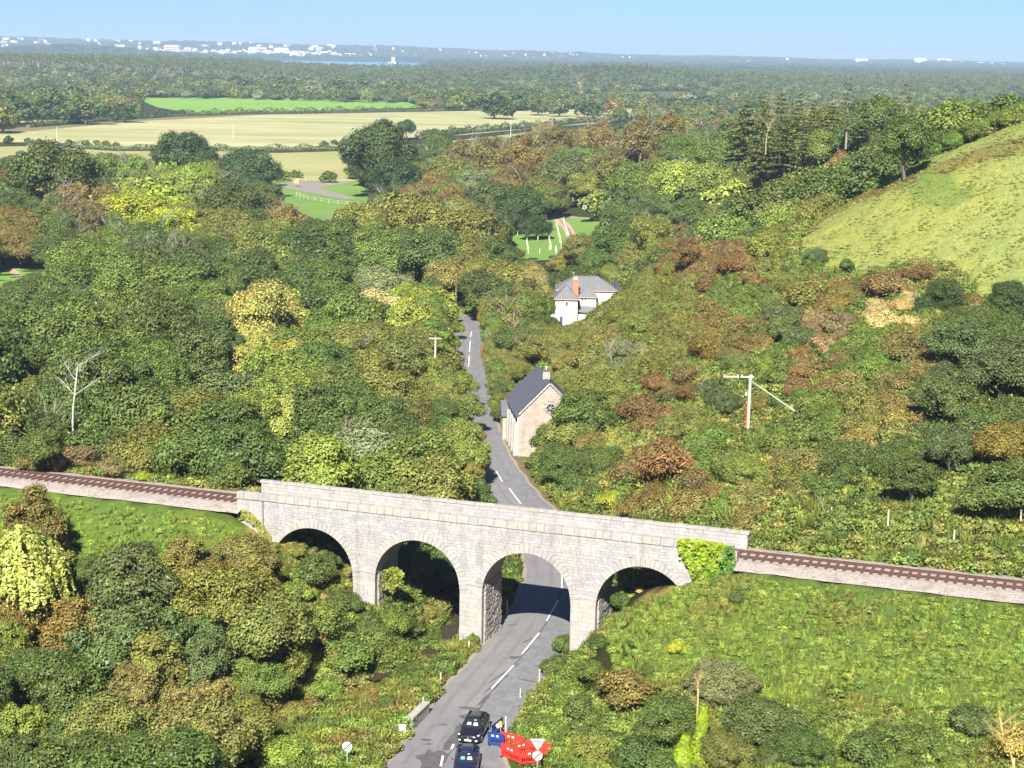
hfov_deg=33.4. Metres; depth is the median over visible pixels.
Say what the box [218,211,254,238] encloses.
tall tree
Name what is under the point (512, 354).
thicket
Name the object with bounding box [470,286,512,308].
broadleaf tree
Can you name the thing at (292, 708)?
shrub
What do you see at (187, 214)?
broadleaf tree
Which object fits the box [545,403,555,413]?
round window
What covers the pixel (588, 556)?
railway viaduct
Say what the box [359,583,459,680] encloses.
stream
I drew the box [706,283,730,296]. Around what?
shrub
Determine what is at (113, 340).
broadleaf tree
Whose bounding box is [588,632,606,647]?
shrub
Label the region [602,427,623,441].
shrub
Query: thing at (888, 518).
fence post
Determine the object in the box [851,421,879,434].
shrub
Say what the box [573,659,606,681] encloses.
shrub
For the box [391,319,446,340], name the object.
broadleaf tree
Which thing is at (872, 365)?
shrub
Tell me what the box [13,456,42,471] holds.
shrub
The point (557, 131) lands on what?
ash tree
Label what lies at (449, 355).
broadleaf tree
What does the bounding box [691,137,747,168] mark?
broadleaf tree
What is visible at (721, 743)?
thicket
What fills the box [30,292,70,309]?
tall tree
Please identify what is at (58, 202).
ash tree
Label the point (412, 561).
thicket
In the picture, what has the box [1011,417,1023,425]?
shrub
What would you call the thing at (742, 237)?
thorn bush
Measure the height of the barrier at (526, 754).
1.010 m
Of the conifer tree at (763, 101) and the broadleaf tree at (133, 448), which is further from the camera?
the conifer tree at (763, 101)
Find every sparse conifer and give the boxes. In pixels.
[833,78,866,148]
[891,80,917,115]
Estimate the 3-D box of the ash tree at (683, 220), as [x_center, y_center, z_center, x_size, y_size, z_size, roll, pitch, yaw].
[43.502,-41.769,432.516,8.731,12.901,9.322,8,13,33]
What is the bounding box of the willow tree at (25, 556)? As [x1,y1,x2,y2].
[0,522,77,612]
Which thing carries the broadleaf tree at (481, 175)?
on the ground at (948, 216)
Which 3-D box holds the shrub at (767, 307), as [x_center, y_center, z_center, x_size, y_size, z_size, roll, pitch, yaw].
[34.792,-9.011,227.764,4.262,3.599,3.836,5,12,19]
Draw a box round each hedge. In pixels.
[22,105,445,127]
[26,139,338,150]
[415,113,637,138]
[460,106,631,110]
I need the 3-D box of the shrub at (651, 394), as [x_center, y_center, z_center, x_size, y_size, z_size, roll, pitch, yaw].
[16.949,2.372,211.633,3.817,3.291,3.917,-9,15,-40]
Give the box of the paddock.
[0,256,44,287]
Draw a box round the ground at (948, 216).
[0,40,1023,767]
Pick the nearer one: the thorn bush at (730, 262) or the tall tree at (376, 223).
the thorn bush at (730, 262)
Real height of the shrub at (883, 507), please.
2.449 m
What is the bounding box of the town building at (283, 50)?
[273,48,287,53]
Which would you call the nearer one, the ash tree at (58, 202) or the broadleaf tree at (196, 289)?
the broadleaf tree at (196, 289)
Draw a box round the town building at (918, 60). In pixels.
[915,58,925,62]
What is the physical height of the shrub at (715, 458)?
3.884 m
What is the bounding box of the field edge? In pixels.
[0,114,258,133]
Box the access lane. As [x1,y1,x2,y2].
[277,181,355,198]
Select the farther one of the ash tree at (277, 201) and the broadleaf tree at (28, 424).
the ash tree at (277, 201)
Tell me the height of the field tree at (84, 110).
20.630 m
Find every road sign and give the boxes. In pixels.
[342,742,351,761]
[530,738,544,767]
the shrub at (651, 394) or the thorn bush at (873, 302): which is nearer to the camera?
the shrub at (651, 394)
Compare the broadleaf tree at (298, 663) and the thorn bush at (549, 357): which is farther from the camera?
the thorn bush at (549, 357)
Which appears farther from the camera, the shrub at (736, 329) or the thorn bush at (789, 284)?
the thorn bush at (789, 284)
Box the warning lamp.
[497,721,501,730]
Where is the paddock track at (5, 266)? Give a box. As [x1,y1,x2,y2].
[0,260,20,273]
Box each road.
[383,313,570,767]
[548,212,597,218]
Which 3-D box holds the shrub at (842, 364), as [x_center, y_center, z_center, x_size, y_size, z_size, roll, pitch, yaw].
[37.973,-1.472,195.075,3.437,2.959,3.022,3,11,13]
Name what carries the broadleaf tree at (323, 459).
on the ground at (948, 216)
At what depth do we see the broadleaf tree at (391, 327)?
269.65 m
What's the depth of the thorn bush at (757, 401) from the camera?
199.97 m
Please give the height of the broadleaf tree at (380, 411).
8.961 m
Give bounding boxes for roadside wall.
[406,701,429,727]
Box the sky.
[0,0,1023,61]
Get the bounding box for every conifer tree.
[719,100,770,174]
[723,111,754,170]
[737,116,777,177]
[750,91,782,164]
[762,93,794,158]
[762,116,802,175]
[778,100,814,167]
[799,100,824,149]
[816,103,843,133]
[847,100,881,144]
[883,98,901,127]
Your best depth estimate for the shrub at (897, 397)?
175.42 m
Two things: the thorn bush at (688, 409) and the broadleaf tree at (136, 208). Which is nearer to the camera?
the thorn bush at (688, 409)
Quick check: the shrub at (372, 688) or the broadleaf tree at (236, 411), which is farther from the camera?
the broadleaf tree at (236, 411)
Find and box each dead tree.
[56,343,107,433]
[341,410,352,430]
[504,304,523,349]
[573,72,583,88]
[603,332,615,361]
[693,672,702,720]
[764,115,774,153]
[978,701,1023,767]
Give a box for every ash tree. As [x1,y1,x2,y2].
[27,384,75,440]
[39,191,62,204]
[47,187,79,212]
[48,188,86,220]
[48,204,96,236]
[54,172,90,201]
[74,287,91,296]
[97,210,130,230]
[103,220,139,247]
[119,172,136,189]
[123,164,156,185]
[123,228,167,256]
[126,233,162,245]
[140,201,177,231]
[144,222,184,250]
[162,239,200,255]
[165,206,199,223]
[166,230,203,253]
[184,183,204,207]
[211,165,230,178]
[211,165,246,190]
[241,266,303,290]
[261,188,288,210]
[262,198,282,216]
[262,204,279,215]
[283,252,321,270]
[345,323,389,353]
[367,181,394,202]
[369,195,382,205]
[372,183,401,198]
[418,218,434,233]
[432,187,455,201]
[445,173,475,187]
[448,126,484,162]
[463,185,480,202]
[469,133,512,170]
[479,225,498,240]
[480,283,526,325]
[502,157,541,185]
[504,116,551,168]
[509,273,551,298]
[509,328,546,369]
[534,112,577,151]
[575,106,620,151]
[587,164,610,202]
[589,134,635,197]
[620,99,664,161]
[628,207,651,218]
[643,149,663,170]
[648,100,688,150]
[669,199,691,227]
[671,125,697,139]
[672,229,704,268]
[675,219,690,236]
[699,121,717,135]
[797,118,816,137]
[901,100,926,116]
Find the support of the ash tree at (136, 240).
on the ground at (948, 216)
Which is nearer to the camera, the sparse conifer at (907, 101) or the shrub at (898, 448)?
the shrub at (898, 448)
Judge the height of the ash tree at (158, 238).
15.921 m
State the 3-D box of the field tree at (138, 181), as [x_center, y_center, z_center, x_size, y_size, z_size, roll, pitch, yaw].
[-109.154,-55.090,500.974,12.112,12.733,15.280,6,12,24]
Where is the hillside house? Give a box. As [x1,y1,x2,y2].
[551,272,621,324]
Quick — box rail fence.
[296,192,356,203]
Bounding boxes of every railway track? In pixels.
[0,468,237,502]
[734,549,1023,591]
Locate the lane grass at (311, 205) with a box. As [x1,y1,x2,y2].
[273,180,370,220]
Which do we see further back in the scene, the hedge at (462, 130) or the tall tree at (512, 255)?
the hedge at (462, 130)
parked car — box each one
[452,743,480,767]
[457,710,489,742]
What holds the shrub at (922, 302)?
on the ground at (948, 216)
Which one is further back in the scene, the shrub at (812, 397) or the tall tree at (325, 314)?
the tall tree at (325, 314)
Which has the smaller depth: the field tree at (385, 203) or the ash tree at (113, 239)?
the ash tree at (113, 239)
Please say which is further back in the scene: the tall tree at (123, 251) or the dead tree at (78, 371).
the tall tree at (123, 251)
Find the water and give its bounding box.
[282,61,417,67]
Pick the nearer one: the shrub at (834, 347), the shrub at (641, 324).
the shrub at (834, 347)
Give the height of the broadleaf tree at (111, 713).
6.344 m
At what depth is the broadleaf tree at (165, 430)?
174.09 m
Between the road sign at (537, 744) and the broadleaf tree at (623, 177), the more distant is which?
the broadleaf tree at (623, 177)
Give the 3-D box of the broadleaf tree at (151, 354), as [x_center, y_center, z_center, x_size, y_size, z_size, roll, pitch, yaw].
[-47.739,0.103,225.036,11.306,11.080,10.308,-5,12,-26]
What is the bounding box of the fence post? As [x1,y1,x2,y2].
[887,510,889,525]
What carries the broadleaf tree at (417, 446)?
on the ground at (948, 216)
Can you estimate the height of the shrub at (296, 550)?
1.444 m
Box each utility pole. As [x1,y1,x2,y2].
[429,337,440,360]
[723,374,796,428]
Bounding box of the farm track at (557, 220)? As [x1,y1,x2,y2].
[553,215,574,238]
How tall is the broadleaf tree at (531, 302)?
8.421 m
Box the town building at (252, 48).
[248,47,257,50]
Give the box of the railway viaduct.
[237,479,749,653]
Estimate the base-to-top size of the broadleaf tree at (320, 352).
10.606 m
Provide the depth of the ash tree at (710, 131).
577.49 m
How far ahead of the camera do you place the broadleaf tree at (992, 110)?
313.55 m
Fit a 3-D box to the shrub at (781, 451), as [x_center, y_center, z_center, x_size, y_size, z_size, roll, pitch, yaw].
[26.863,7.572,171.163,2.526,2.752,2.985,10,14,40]
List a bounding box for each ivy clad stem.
[672,733,693,765]
[687,703,709,763]
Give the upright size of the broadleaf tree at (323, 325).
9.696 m
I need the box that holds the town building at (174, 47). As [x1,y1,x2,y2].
[164,45,181,50]
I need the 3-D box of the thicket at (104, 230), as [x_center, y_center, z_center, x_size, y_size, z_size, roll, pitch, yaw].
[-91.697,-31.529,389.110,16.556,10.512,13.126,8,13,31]
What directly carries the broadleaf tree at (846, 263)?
on the ground at (948, 216)
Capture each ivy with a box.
[237,509,270,542]
[380,566,404,593]
[676,538,728,580]
[711,545,735,577]
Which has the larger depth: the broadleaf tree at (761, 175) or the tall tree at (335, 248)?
the broadleaf tree at (761, 175)
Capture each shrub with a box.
[0,433,22,464]
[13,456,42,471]
[58,546,78,564]
[134,470,152,480]
[205,456,256,489]
[278,699,310,721]
[281,577,314,600]
[285,544,305,556]
[289,553,338,586]
[303,676,343,700]
[319,711,344,723]
[320,587,364,612]
[322,636,380,671]
[323,551,341,564]
[352,609,384,636]
[356,685,381,697]
[368,624,396,649]
[371,637,422,668]
[377,694,395,710]
[383,609,412,634]
[389,662,413,676]
[398,615,426,635]
[400,675,431,688]
[405,653,429,664]
[412,625,442,645]
[420,603,444,618]
[422,593,453,613]
[426,602,446,625]
[430,637,451,649]
[466,633,480,641]
[475,481,491,491]
[524,451,543,467]
[526,343,547,360]
[533,713,559,726]
[537,652,569,674]
[544,325,567,335]
[547,686,565,699]
[551,634,569,652]
[554,464,591,484]
[562,692,596,720]
[564,475,587,492]
[568,731,616,765]
[569,347,598,366]
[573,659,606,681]
[580,332,604,349]
[588,354,610,366]
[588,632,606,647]
[596,323,626,338]
[597,416,619,432]
[598,489,621,506]
[601,331,627,348]
[602,304,618,318]
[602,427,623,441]
[603,457,619,473]
[605,356,629,370]
[607,735,663,767]
[608,454,631,475]
[609,590,629,608]
[611,454,638,480]
[612,294,627,305]
[614,434,631,444]
[614,492,646,515]
[616,290,641,304]
[617,300,639,313]
[619,367,643,385]
[621,439,648,455]
[623,360,640,370]
[624,443,644,457]
[627,314,652,331]
[634,447,656,459]
[635,487,672,508]
[637,357,668,377]
[637,441,653,452]
[638,390,660,405]
[639,665,655,674]
[649,291,677,308]
[651,403,674,419]
[651,748,678,767]
[654,414,677,430]
[655,434,674,441]
[658,299,684,314]
[658,326,678,339]
[658,436,675,442]
[660,261,673,274]
[662,486,706,517]
[665,308,692,326]
[665,638,689,654]
[670,258,689,272]
[676,318,701,336]
[678,456,705,474]
[680,274,700,289]
[684,328,708,344]
[685,722,707,739]
[686,332,711,357]
[687,424,726,445]
[689,447,714,472]
[692,258,718,272]
[692,274,716,292]
[693,296,715,311]
[693,378,719,397]
[694,716,717,730]
[697,263,723,277]
[699,324,725,337]
[702,386,721,403]
[702,420,734,432]
[703,498,730,514]
[704,305,729,326]
[706,240,723,251]
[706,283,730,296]
[709,449,734,478]
[711,297,736,309]
[716,239,742,252]
[717,243,737,257]
[718,484,739,499]
[720,325,747,345]
[720,429,735,436]
[724,479,763,502]
[725,283,751,298]
[725,310,753,323]
[726,313,748,329]
[727,304,757,320]
[727,588,743,602]
[729,506,760,529]
[730,497,750,513]
[731,449,745,457]
[732,243,747,256]
[738,330,773,353]
[741,315,768,332]
[743,486,769,503]
[745,232,780,258]
[746,323,774,338]
[749,257,775,273]
[749,503,768,515]
[753,355,778,372]
[753,745,782,766]
[757,305,778,318]
[757,428,796,449]
[762,304,788,319]
[763,356,802,383]
[763,471,778,483]
[766,230,789,246]
[767,446,793,461]
[774,292,798,307]
[778,306,804,324]
[780,330,807,346]
[780,447,809,464]
[780,472,806,495]
[783,279,834,305]
[785,448,824,474]
[787,345,812,358]
[787,360,808,376]
[788,387,811,404]
[791,350,816,363]
[794,325,816,344]
[798,392,829,416]
[798,699,834,721]
[808,291,840,311]
[808,418,844,440]
[808,475,847,498]
[812,439,841,456]
[814,387,841,409]
[816,338,838,354]
[820,343,847,360]
[822,293,852,311]
[822,374,837,381]
[825,409,845,421]
[827,279,847,291]
[828,353,854,368]
[829,359,856,374]
[831,368,867,394]
[832,409,871,432]
[835,427,881,446]
[838,727,889,766]
[840,345,857,359]
[842,331,871,348]
[843,378,880,413]
[844,444,877,467]
[845,288,865,304]
[850,355,883,381]
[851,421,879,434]
[852,340,883,358]
[856,329,880,341]
[866,310,897,328]
[872,371,892,386]
[872,418,915,443]
[874,403,910,428]
[877,321,898,337]
[877,498,909,516]
[878,367,899,373]
[878,454,907,481]
[879,390,919,413]
[881,335,901,352]
[882,320,912,338]
[884,722,943,754]
[885,445,915,455]
[886,403,926,426]
[886,433,917,449]
[894,452,910,458]
[895,313,921,326]
[897,311,923,322]
[898,324,927,339]
[902,360,930,379]
[905,351,943,367]
[908,294,942,312]
[908,403,927,422]
[910,420,933,435]
[913,345,941,359]
[914,371,940,389]
[914,441,968,465]
[915,329,930,335]
[916,311,935,324]
[920,321,935,328]
[929,737,980,766]
[936,313,951,324]
[940,353,971,364]
[942,414,986,435]
[945,702,999,737]
[955,407,987,420]
[962,293,983,304]
[963,385,989,406]
[970,451,1002,462]
[974,302,1002,311]
[979,762,1005,767]
[980,408,1015,432]
[984,378,1004,391]
[988,314,1023,331]
[990,394,1011,410]
[993,105,1023,125]
[994,325,1022,340]
[995,396,1021,409]
[999,307,1022,323]
[999,330,1022,347]
[1008,101,1023,113]
[1011,305,1023,319]
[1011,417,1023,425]
[1013,325,1023,331]
[1015,398,1023,412]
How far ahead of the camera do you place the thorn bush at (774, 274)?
243.78 m
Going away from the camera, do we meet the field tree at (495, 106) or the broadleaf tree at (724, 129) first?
the broadleaf tree at (724, 129)
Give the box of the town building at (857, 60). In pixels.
[854,59,867,61]
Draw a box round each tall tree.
[0,481,71,547]
[0,585,14,615]
[0,598,45,639]
[0,618,36,662]
[0,667,14,712]
[0,702,47,741]
[0,730,41,767]
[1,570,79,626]
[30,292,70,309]
[33,203,52,220]
[35,595,102,685]
[51,208,71,220]
[59,206,96,232]
[64,198,95,207]
[78,589,120,613]
[89,274,132,302]
[105,664,161,720]
[111,249,139,259]
[112,629,193,693]
[127,239,169,255]
[145,681,202,722]
[150,353,193,389]
[170,325,235,382]
[171,256,210,281]
[195,676,237,704]
[201,277,232,315]
[209,310,247,346]
[211,239,233,252]
[212,254,229,265]
[216,263,235,278]
[216,288,254,331]
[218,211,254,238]
[226,207,243,221]
[226,265,266,296]
[230,683,262,713]
[233,224,254,236]
[237,283,291,337]
[238,345,290,375]
[239,553,282,594]
[243,327,273,346]
[243,372,291,397]
[287,379,365,440]
[303,363,349,409]
[308,305,340,327]
[309,241,358,277]
[311,416,354,435]
[326,214,364,237]
[327,240,360,269]
[333,235,353,253]
[351,228,369,246]
[363,227,394,240]
[367,217,389,232]
[396,296,417,305]
[416,357,459,387]
[421,317,452,343]
[426,401,468,431]
[436,317,451,327]
[458,459,488,472]
[459,207,477,232]
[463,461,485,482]
[486,457,491,467]
[496,215,513,244]
[500,248,524,266]
[534,437,547,454]
[554,259,565,270]
[616,241,642,270]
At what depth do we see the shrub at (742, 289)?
240.85 m
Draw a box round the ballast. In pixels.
[0,466,1023,603]
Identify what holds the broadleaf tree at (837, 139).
on the ground at (948, 216)
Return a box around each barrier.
[488,732,503,747]
[492,717,504,732]
[500,731,523,744]
[500,742,519,763]
[510,741,531,758]
[519,749,545,765]
[526,740,551,750]
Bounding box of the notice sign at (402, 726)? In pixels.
[399,724,405,732]
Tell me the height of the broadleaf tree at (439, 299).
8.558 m
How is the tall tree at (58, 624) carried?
on the ground at (948, 216)
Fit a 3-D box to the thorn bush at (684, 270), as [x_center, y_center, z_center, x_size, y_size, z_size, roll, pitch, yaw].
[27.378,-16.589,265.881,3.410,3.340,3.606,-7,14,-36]
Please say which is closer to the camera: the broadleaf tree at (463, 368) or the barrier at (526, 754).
the barrier at (526, 754)
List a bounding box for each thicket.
[0,652,49,708]
[2,280,12,287]
[25,272,42,276]
[87,222,116,234]
[112,724,152,747]
[201,220,223,226]
[216,695,285,766]
[397,540,434,585]
[400,274,417,283]
[413,363,443,383]
[427,393,457,414]
[430,400,458,423]
[448,307,461,320]
[476,302,484,320]
[478,335,492,360]
[479,297,503,318]
[479,305,502,330]
[483,319,502,342]
[483,347,519,369]
[484,370,514,387]
[485,339,501,355]
[489,380,510,396]
[490,349,525,364]
[490,399,501,421]
[502,359,535,380]
[514,247,524,256]
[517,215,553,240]
[518,317,535,323]
[527,324,543,336]
[536,442,583,465]
[537,447,579,482]
[541,333,555,344]
[546,329,592,354]
[548,288,555,301]
[550,349,572,369]
[550,375,567,387]
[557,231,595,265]
[567,430,606,450]
[570,443,619,473]
[578,246,616,273]
[611,249,652,287]
[614,566,645,585]
[627,689,696,746]
[633,512,673,522]
[679,651,766,709]
[690,211,759,244]
[692,723,756,767]
[697,234,726,245]
[710,178,844,231]
[713,450,771,483]
[713,687,813,746]
[714,392,742,413]
[739,198,803,230]
[739,223,767,236]
[752,204,825,233]
[761,719,839,767]
[767,165,883,206]
[792,193,844,221]
[800,246,829,265]
[817,153,898,204]
[837,139,926,194]
[878,124,959,171]
[883,742,897,750]
[918,126,958,163]
[920,275,969,311]
[949,304,1011,328]
[987,279,1023,307]
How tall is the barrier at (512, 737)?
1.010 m
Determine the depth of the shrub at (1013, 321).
193.62 m
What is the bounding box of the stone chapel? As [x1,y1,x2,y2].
[499,365,564,456]
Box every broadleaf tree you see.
[0,280,62,305]
[0,301,33,324]
[0,316,52,359]
[0,414,41,439]
[0,646,46,666]
[1,279,34,291]
[4,136,106,193]
[4,208,48,229]
[5,184,42,207]
[9,646,116,716]
[11,380,54,407]
[12,374,39,388]
[13,307,90,352]
[14,343,39,376]
[15,425,66,470]
[16,338,61,377]
[19,736,96,767]
[22,276,43,281]
[29,273,84,293]
[30,377,106,431]
[31,368,48,388]
[31,405,47,418]
[34,714,68,745]
[35,343,137,406]
[37,299,68,312]
[42,335,121,409]
[43,235,103,270]
[43,247,111,275]
[44,271,66,285]
[46,250,105,277]
[48,261,106,287]
[49,283,90,296]
[50,324,129,366]
[51,296,125,331]
[54,291,103,306]
[58,686,159,741]
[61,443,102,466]
[62,425,133,460]
[62,728,125,763]
[69,205,107,232]
[73,554,104,579]
[78,380,188,433]
[87,199,126,215]
[88,386,173,414]
[89,266,155,297]
[91,249,148,277]
[94,152,129,181]
[100,299,122,312]
[101,221,137,246]
[102,246,128,254]
[104,192,171,220]
[104,426,163,473]
[108,321,155,342]
[109,329,150,357]
[114,339,172,357]
[116,287,192,325]
[117,317,149,327]
[121,356,159,387]
[122,732,226,767]
[124,300,200,342]
[126,382,175,397]
[127,220,172,241]
[127,345,193,384]
[127,371,154,389]
[131,247,172,270]
[133,413,191,434]
[138,277,178,294]
[140,263,216,291]
[146,196,180,212]
[146,337,198,381]
[147,206,201,232]
[147,420,220,478]
[147,426,196,476]
[148,129,218,166]
[148,689,259,767]
[150,702,201,735]
[153,723,231,767]
[156,209,191,231]
[157,289,194,303]
[158,162,215,196]
[160,383,219,395]
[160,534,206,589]
[163,247,231,280]
[168,387,216,415]
[170,600,236,639]
[173,353,198,387]
[174,623,237,687]
[176,297,204,316]
[177,279,216,300]
[179,396,269,426]
[192,300,229,317]
[192,311,223,326]
[192,369,283,397]
[194,555,225,592]
[197,317,226,329]
[199,418,295,485]
[200,177,274,212]
[205,389,232,405]
[206,243,236,263]
[209,421,271,444]
[213,271,239,291]
[215,147,283,180]
[215,259,249,268]
[220,656,297,700]
[223,585,321,659]
[224,386,281,433]
[226,245,280,271]
[226,344,259,373]
[231,228,296,270]
[233,265,293,289]
[233,274,305,304]
[238,225,262,233]
[244,330,276,341]
[244,418,272,440]
[251,434,360,486]
[259,644,313,677]
[262,393,334,439]
[263,350,323,382]
[267,339,303,359]
[270,323,304,335]
[270,328,333,344]
[272,247,299,269]
[274,368,314,394]
[276,226,334,257]
[276,428,367,488]
[281,265,317,288]
[283,305,310,329]
[283,313,302,329]
[286,297,309,310]
[291,340,341,363]
[292,285,326,295]
[293,262,311,284]
[295,285,345,323]
[301,220,341,242]
[303,320,335,332]
[308,287,389,325]
[310,259,361,292]
[313,336,340,351]
[320,358,371,386]
[325,322,378,349]
[329,343,358,361]
[332,201,384,226]
[332,419,394,457]
[335,117,419,189]
[342,322,365,328]
[342,375,378,415]
[347,347,395,383]
[352,234,405,274]
[353,393,423,428]
[354,264,390,278]
[354,484,406,493]
[356,449,424,495]
[357,323,393,346]
[357,369,427,400]
[360,287,401,306]
[361,317,398,331]
[362,335,427,381]
[363,155,424,190]
[372,228,404,243]
[374,427,462,487]
[375,416,422,440]
[377,207,396,224]
[378,211,425,230]
[382,300,455,341]
[383,190,453,232]
[385,449,479,500]
[387,250,435,280]
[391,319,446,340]
[394,397,433,423]
[395,231,468,279]
[396,119,416,139]
[396,234,413,278]
[397,226,418,237]
[398,327,465,371]
[399,284,459,319]
[399,325,437,334]
[401,240,454,279]
[401,541,435,553]
[411,177,442,198]
[415,291,448,313]
[417,275,444,288]
[417,422,430,445]
[417,547,458,594]
[419,128,452,150]
[420,367,459,395]
[423,156,463,181]
[424,380,456,400]
[424,383,462,395]
[427,299,451,318]
[430,209,509,242]
[438,320,451,340]
[438,423,452,440]
[445,416,492,467]
[448,334,461,347]
[449,205,475,212]
[449,320,464,333]
[451,236,488,258]
[452,167,474,180]
[452,168,496,187]
[452,392,487,420]
[454,363,465,371]
[454,369,480,393]
[455,268,512,309]
[468,178,514,209]
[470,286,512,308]
[471,308,477,314]
[473,206,517,235]
[477,297,490,311]
[479,236,507,261]
[479,322,505,342]
[485,257,529,286]
[485,310,503,330]
[485,358,505,380]
[486,377,516,395]
[486,392,509,407]
[491,185,552,216]
[491,322,532,349]
[502,290,547,319]
[518,263,550,284]
[528,426,572,447]
[531,122,553,135]
[533,185,570,219]
[533,314,562,327]
[535,150,594,196]
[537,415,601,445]
[549,264,608,286]
[550,388,626,432]
[562,365,618,397]
[566,170,604,196]
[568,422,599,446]
[569,366,601,379]
[571,142,588,148]
[592,221,639,265]
[595,381,632,408]
[598,263,620,283]
[601,158,663,193]
[621,213,676,249]
[633,246,671,272]
[645,157,700,202]
[645,242,676,253]
[649,194,674,214]
[666,199,709,225]
[683,160,734,198]
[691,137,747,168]
[698,209,734,222]
[708,118,753,140]
[727,157,770,182]
[743,175,795,215]
[762,133,805,176]
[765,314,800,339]
[777,164,821,181]
[797,129,835,165]
[798,104,844,132]
[810,161,838,171]
[828,119,875,154]
[834,148,863,166]
[839,258,855,269]
[848,93,901,132]
[849,138,882,156]
[876,456,939,503]
[877,111,939,181]
[907,372,982,420]
[915,101,988,133]
[917,319,1005,361]
[923,425,979,471]
[951,455,1023,518]
[957,347,1023,398]
[965,103,999,115]
[970,419,1023,461]
[977,93,1023,117]
[985,103,1012,115]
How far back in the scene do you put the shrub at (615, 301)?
267.95 m
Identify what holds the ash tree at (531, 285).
on the ground at (948, 216)
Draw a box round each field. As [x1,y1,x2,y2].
[0,108,642,147]
[0,130,564,181]
[17,118,98,123]
[143,98,421,112]
[511,215,598,260]
[640,91,687,101]
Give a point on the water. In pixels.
(361, 63)
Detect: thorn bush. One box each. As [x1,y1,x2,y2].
[41,454,66,469]
[96,455,126,476]
[545,346,565,363]
[562,370,576,381]
[581,325,601,335]
[596,492,612,509]
[604,338,623,353]
[604,441,623,448]
[604,445,624,456]
[605,373,631,386]
[606,309,630,322]
[609,339,634,355]
[612,394,656,421]
[628,415,658,431]
[628,434,698,481]
[629,460,658,483]
[638,370,674,391]
[640,262,652,273]
[641,480,667,492]
[652,262,664,273]
[658,252,673,262]
[658,381,680,399]
[659,312,673,327]
[661,341,686,351]
[669,364,699,384]
[669,418,696,439]
[671,316,690,330]
[671,402,704,420]
[672,360,687,370]
[672,380,697,400]
[675,266,693,280]
[676,468,710,489]
[677,275,688,287]
[677,287,701,297]
[679,422,704,442]
[687,337,730,359]
[688,436,716,453]
[696,479,722,499]
[697,437,732,459]
[713,347,733,359]
[715,252,749,273]
[717,387,733,396]
[719,355,743,371]
[723,346,747,360]
[724,331,748,347]
[734,235,749,239]
[739,270,770,285]
[751,394,769,409]
[764,268,783,282]
[765,297,789,307]
[767,343,787,354]
[767,453,788,468]
[770,461,806,486]
[774,272,799,288]
[778,280,794,291]
[780,373,809,395]
[785,383,809,396]
[792,360,830,378]
[795,317,823,331]
[800,308,823,325]
[802,471,820,488]
[805,401,828,420]
[811,309,852,333]
[812,414,830,427]
[813,379,838,394]
[816,451,850,476]
[824,403,844,414]
[825,437,862,459]
[827,346,846,365]
[832,328,851,340]
[832,463,860,484]
[835,281,853,296]
[840,313,859,326]
[842,387,850,399]
[843,437,872,454]
[858,267,908,298]
[865,296,890,312]
[865,716,896,737]
[866,452,903,474]
[869,440,892,459]
[873,386,893,405]
[881,334,902,346]
[882,368,921,390]
[884,334,925,361]
[888,295,914,310]
[899,262,937,281]
[900,290,920,303]
[920,421,949,440]
[926,277,945,287]
[927,359,957,375]
[930,310,957,324]
[937,131,956,150]
[939,753,960,767]
[958,121,986,141]
[962,406,989,426]
[963,117,988,139]
[983,404,1023,424]
[986,328,998,336]
[1001,345,1018,351]
[1013,329,1023,347]
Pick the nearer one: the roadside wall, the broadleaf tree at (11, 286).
the roadside wall
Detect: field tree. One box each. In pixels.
[0,90,24,103]
[0,98,39,123]
[0,105,17,132]
[0,184,9,190]
[3,135,13,143]
[31,84,56,95]
[35,92,69,119]
[35,182,47,192]
[43,181,97,199]
[58,95,111,124]
[59,85,87,96]
[64,139,74,145]
[92,140,100,144]
[103,96,117,104]
[107,103,143,121]
[117,175,158,189]
[138,79,156,87]
[146,182,176,197]
[151,161,176,173]
[199,79,217,88]
[229,75,251,88]
[272,76,299,87]
[279,170,290,180]
[290,170,303,177]
[318,170,336,182]
[319,140,328,146]
[321,77,343,89]
[342,166,355,178]
[349,79,371,88]
[376,198,393,208]
[383,78,404,88]
[419,93,440,106]
[448,91,475,109]
[475,93,516,118]
[496,92,527,108]
[527,96,547,114]
[546,98,575,115]
[574,99,603,117]
[593,191,635,217]
[600,96,620,114]
[632,97,648,108]
[659,100,671,108]
[677,99,701,107]
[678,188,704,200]
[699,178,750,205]
[700,96,720,105]
[736,126,774,144]
[780,162,806,172]
[870,128,883,136]
[938,99,956,109]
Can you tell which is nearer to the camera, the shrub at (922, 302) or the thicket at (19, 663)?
the thicket at (19, 663)
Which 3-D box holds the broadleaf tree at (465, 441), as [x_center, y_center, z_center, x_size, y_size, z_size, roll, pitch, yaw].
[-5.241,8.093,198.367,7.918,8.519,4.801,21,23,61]
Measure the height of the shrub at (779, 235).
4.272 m

